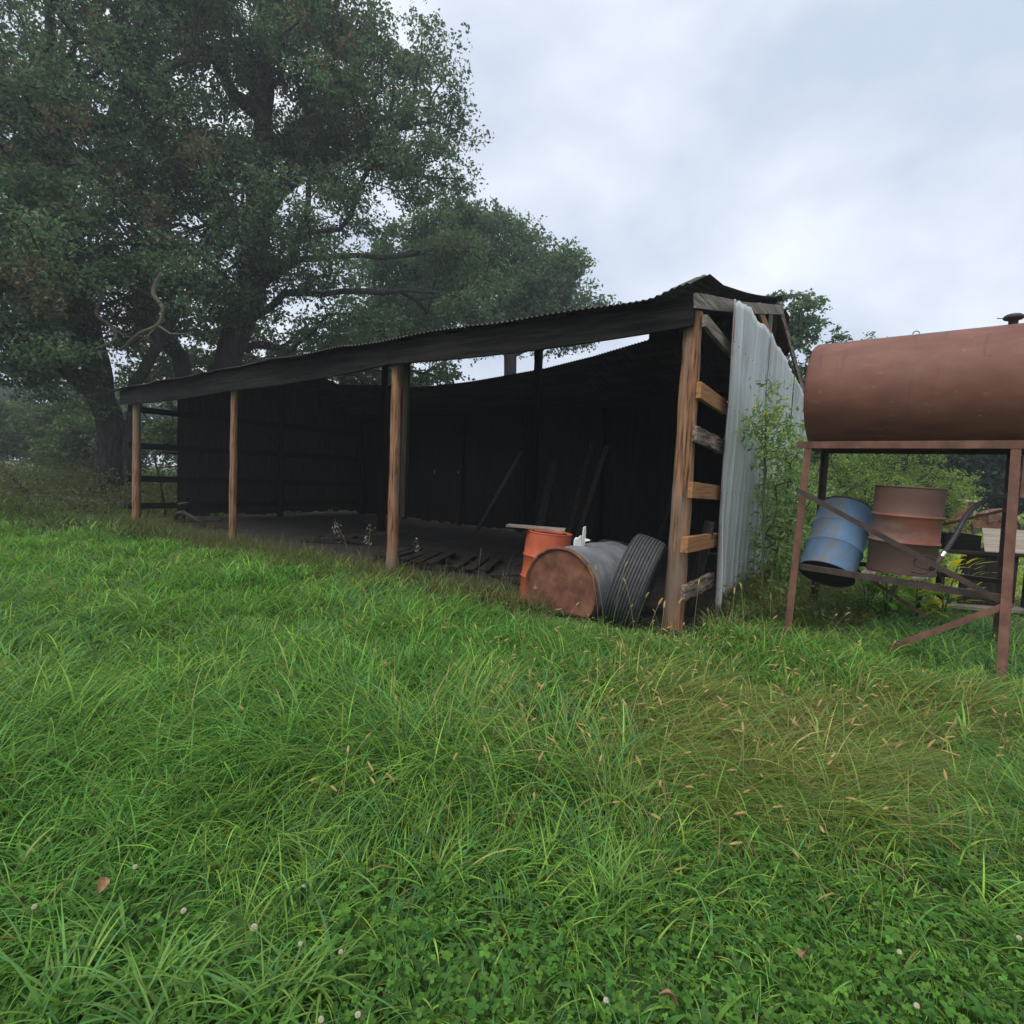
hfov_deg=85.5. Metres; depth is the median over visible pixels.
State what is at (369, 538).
dry weed
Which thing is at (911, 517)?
steel drum
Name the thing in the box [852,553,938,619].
leafy weed
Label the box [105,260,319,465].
field tree
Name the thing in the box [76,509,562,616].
dry weeds
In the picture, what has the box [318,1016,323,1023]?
clover flower
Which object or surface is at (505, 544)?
dirt floor
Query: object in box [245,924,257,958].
clover flower
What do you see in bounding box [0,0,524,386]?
oak tree
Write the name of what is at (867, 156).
sky
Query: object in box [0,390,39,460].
field tree
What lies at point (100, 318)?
grape vine
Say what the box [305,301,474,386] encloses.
field tree
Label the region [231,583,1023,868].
seeding grass
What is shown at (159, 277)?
grape vine
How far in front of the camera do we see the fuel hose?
5.26 m
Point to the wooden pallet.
(420, 555)
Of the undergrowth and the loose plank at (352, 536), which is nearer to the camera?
the loose plank at (352, 536)
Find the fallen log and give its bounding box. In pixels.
[0,465,131,509]
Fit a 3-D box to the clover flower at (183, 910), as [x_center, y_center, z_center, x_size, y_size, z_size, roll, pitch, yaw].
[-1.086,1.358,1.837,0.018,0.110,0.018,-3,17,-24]
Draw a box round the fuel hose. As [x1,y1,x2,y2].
[911,456,1023,573]
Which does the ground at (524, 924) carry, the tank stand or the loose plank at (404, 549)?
the tank stand
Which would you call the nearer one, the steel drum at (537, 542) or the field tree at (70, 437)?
the steel drum at (537, 542)
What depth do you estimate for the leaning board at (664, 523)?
12.84 m
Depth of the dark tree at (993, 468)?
24.70 m
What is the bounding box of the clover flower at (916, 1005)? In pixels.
[913,1002,919,1019]
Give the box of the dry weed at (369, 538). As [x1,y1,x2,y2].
[363,524,372,557]
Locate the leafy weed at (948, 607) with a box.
[908,549,996,615]
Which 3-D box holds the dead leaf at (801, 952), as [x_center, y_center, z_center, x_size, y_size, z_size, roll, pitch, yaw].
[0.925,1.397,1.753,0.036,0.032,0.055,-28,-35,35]
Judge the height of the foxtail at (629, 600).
0.790 m
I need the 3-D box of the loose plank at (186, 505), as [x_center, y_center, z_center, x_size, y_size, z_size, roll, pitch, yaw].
[-8.061,-0.024,13.662,0.062,0.757,0.976,0,5,-36]
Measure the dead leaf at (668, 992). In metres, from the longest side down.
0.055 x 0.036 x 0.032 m
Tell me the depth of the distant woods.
72.68 m
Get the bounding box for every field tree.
[0,384,144,471]
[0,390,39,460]
[21,409,169,480]
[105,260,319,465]
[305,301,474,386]
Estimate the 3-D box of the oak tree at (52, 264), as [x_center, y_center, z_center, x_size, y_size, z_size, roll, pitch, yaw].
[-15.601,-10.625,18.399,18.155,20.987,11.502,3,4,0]
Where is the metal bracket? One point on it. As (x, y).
(578, 542)
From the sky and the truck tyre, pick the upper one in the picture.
the sky
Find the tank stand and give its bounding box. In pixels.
[784,440,1023,687]
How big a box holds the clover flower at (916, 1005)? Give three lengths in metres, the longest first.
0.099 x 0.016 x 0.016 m
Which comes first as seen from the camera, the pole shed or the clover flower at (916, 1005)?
the clover flower at (916, 1005)
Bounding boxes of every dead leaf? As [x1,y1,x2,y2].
[97,877,109,894]
[659,989,677,1007]
[797,948,808,959]
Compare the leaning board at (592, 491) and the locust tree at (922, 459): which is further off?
the locust tree at (922, 459)
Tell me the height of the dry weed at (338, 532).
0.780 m
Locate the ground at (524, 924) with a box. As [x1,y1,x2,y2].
[0,460,1023,1023]
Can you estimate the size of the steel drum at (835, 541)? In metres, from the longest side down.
0.866 x 0.583 x 0.583 m
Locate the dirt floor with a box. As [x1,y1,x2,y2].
[124,512,769,636]
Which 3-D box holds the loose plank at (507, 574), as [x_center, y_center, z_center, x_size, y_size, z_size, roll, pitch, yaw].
[0.019,0.904,8.098,0.101,0.307,1.332,0,4,-30]
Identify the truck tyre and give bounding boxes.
[603,534,666,629]
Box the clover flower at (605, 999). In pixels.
[603,997,608,1020]
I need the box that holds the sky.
[0,0,1023,487]
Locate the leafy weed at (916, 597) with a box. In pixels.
[882,557,969,616]
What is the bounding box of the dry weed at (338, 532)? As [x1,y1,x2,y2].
[332,519,348,555]
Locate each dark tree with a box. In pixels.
[847,454,1023,528]
[988,488,1023,519]
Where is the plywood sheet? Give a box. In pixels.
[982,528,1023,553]
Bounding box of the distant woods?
[0,364,947,507]
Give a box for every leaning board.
[474,452,522,532]
[536,460,557,525]
[566,441,594,533]
[573,445,608,542]
[657,484,672,540]
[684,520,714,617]
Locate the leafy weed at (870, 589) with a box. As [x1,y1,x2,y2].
[830,559,911,610]
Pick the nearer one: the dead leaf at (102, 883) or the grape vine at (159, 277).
the dead leaf at (102, 883)
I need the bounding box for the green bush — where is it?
[808,454,990,531]
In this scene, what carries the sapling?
on the ground at (524, 924)
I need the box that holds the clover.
[0,761,1023,1023]
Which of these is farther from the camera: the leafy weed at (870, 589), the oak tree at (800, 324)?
the oak tree at (800, 324)
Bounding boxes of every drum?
[519,529,572,601]
[525,541,626,621]
[798,496,872,587]
[865,484,947,577]
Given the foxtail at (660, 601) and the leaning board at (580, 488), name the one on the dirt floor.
the leaning board at (580, 488)
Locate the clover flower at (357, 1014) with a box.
[355,1011,360,1023]
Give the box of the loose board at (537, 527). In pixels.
[506,524,565,531]
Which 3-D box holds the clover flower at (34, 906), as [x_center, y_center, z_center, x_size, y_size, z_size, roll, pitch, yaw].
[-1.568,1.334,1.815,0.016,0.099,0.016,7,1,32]
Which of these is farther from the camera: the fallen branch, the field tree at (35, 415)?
the field tree at (35, 415)
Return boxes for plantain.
[5,746,1023,1023]
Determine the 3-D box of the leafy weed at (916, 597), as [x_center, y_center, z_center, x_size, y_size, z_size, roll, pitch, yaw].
[5.142,0.925,6.977,1.001,0.928,0.956,3,4,0]
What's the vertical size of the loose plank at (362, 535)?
0.383 m
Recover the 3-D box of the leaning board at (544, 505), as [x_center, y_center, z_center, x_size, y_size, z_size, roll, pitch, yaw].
[0.571,0.002,10.169,0.165,2.006,2.350,3,4,12]
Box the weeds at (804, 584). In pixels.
[704,541,882,634]
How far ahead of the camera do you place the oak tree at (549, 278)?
32.17 m
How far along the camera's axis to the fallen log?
16.87 m
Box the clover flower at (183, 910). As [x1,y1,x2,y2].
[181,907,186,926]
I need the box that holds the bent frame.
[153,451,176,517]
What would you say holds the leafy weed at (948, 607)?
on the ground at (524, 924)
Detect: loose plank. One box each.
[157,518,222,522]
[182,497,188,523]
[301,530,408,542]
[318,534,358,538]
[365,547,410,561]
[489,572,520,576]
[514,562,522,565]
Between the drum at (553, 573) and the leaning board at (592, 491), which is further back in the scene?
the leaning board at (592, 491)
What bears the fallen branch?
on the dirt floor
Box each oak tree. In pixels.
[0,0,338,500]
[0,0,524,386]
[331,169,621,375]
[766,288,892,529]
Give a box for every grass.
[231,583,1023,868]
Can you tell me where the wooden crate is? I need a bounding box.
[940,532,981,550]
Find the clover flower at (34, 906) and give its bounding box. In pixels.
[31,904,36,929]
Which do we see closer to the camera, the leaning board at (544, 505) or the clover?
the clover
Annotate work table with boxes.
[922,548,1023,613]
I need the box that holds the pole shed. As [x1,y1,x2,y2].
[108,274,805,629]
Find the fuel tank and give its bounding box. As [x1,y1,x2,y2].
[803,313,1023,440]
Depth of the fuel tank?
5.29 m
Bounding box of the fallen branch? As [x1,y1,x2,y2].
[172,502,206,525]
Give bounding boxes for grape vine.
[93,277,155,349]
[119,272,201,351]
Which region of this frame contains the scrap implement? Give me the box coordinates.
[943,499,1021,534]
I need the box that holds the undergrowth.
[0,448,176,516]
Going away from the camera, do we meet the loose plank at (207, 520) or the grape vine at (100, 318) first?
the loose plank at (207, 520)
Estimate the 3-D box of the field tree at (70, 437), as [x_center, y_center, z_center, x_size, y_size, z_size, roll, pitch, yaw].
[-25.346,-3.739,34.047,6.734,4.880,6.946,3,4,0]
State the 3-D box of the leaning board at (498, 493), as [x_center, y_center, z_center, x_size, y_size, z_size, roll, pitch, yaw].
[-0.360,-0.546,15.320,1.450,2.333,0.128,0,4,-34]
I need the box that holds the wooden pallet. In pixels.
[372,547,502,574]
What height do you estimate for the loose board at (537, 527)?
0.048 m
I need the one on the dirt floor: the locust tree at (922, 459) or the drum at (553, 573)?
the drum at (553, 573)
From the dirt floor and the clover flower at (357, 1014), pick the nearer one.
the clover flower at (357, 1014)
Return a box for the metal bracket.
[574,526,589,545]
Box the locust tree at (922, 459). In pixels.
[802,331,963,478]
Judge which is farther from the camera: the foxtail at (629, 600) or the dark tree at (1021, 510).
the dark tree at (1021, 510)
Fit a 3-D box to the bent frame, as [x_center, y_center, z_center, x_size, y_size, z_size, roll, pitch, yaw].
[-9.641,-0.767,15.590,0.260,1.885,0.934,5,4,35]
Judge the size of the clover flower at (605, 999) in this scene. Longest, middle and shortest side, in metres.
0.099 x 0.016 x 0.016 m
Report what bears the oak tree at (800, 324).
on the ground at (524, 924)
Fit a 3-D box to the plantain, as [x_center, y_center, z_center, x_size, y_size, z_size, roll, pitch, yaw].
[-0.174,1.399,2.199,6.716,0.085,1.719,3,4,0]
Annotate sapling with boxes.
[723,375,841,608]
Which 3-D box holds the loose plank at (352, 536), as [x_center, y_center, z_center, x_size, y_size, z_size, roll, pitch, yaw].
[-3.816,0.524,12.100,0.143,0.251,1.754,-1,5,-42]
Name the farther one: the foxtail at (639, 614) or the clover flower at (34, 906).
the foxtail at (639, 614)
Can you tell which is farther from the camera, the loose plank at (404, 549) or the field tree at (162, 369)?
the field tree at (162, 369)
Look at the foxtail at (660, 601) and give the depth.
4.57 m
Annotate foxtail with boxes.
[623,578,634,639]
[629,592,648,657]
[641,598,662,662]
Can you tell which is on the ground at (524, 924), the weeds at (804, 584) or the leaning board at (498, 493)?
the weeds at (804, 584)
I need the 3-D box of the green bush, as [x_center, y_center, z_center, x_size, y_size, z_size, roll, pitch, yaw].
[10.679,-0.587,15.329,5.896,3.575,3.482,3,4,0]

